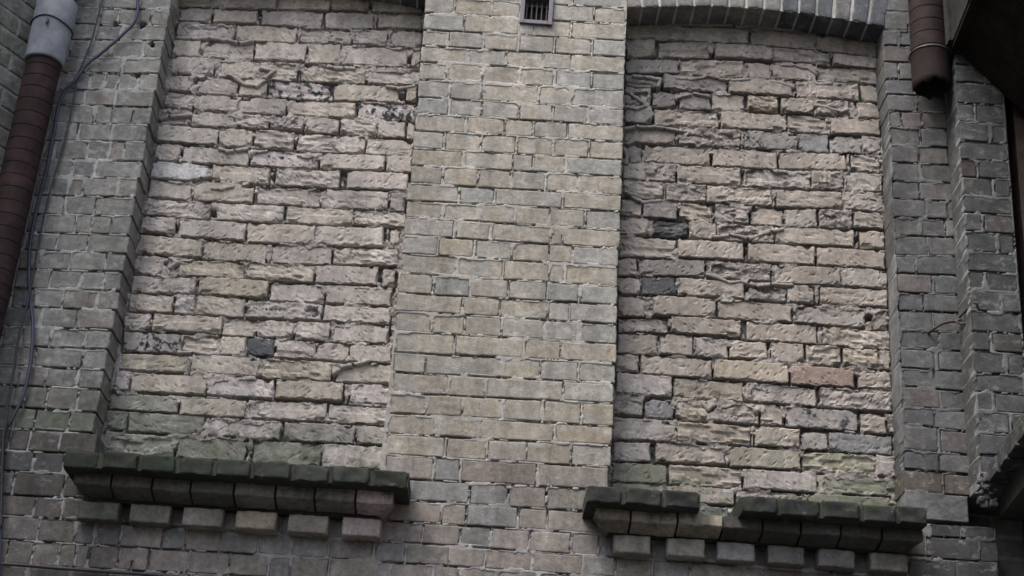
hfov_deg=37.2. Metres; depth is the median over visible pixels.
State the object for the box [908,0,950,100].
drainpipe
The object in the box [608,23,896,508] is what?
bricked up window
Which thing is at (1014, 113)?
window
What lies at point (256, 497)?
brick cornice
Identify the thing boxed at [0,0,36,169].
brick wall
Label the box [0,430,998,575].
brick wall
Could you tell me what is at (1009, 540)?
wall
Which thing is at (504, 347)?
brick pier
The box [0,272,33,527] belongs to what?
cable
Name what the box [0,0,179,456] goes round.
brick pier
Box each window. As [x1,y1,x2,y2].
[101,0,424,470]
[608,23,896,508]
[1004,95,1023,341]
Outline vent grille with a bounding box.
[519,0,553,26]
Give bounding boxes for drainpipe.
[0,0,77,339]
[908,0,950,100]
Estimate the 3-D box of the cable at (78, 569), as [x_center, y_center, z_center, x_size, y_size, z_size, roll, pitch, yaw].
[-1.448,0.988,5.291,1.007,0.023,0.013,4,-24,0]
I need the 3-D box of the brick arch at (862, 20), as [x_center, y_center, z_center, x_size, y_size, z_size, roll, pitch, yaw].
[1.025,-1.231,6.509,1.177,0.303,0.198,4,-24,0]
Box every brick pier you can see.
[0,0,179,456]
[380,0,626,495]
[875,0,968,525]
[945,54,1023,515]
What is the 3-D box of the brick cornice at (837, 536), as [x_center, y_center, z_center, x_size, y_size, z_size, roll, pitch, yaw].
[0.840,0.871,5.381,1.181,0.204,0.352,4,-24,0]
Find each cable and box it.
[0,0,139,575]
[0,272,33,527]
[1,562,181,575]
[32,0,102,271]
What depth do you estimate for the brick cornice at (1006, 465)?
5.26 m
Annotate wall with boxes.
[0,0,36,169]
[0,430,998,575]
[966,514,1023,575]
[1022,520,1023,543]
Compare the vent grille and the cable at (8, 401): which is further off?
the vent grille
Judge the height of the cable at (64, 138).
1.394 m
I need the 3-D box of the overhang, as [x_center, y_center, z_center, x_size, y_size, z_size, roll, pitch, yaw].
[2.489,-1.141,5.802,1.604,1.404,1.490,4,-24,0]
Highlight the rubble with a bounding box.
[973,472,997,507]
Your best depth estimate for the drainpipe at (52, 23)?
5.84 m
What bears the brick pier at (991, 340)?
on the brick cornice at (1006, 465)
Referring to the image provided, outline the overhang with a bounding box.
[943,0,1023,111]
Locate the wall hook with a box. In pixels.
[927,302,978,333]
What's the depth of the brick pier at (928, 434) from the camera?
5.89 m
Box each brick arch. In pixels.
[359,0,424,10]
[626,0,887,42]
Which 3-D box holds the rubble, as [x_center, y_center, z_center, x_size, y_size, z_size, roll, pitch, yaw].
[1.676,0.714,5.373,0.079,0.140,0.066,4,-24,0]
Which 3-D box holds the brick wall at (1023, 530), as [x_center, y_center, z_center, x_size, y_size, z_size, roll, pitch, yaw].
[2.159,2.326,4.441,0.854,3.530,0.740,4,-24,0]
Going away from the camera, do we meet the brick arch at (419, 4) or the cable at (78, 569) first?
the cable at (78, 569)
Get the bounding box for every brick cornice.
[63,451,410,541]
[582,485,926,575]
[988,414,1023,521]
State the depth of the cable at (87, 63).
5.83 m
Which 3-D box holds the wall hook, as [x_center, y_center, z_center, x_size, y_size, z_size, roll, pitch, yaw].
[1.669,0.124,5.750,0.243,0.079,0.074,-18,-33,40]

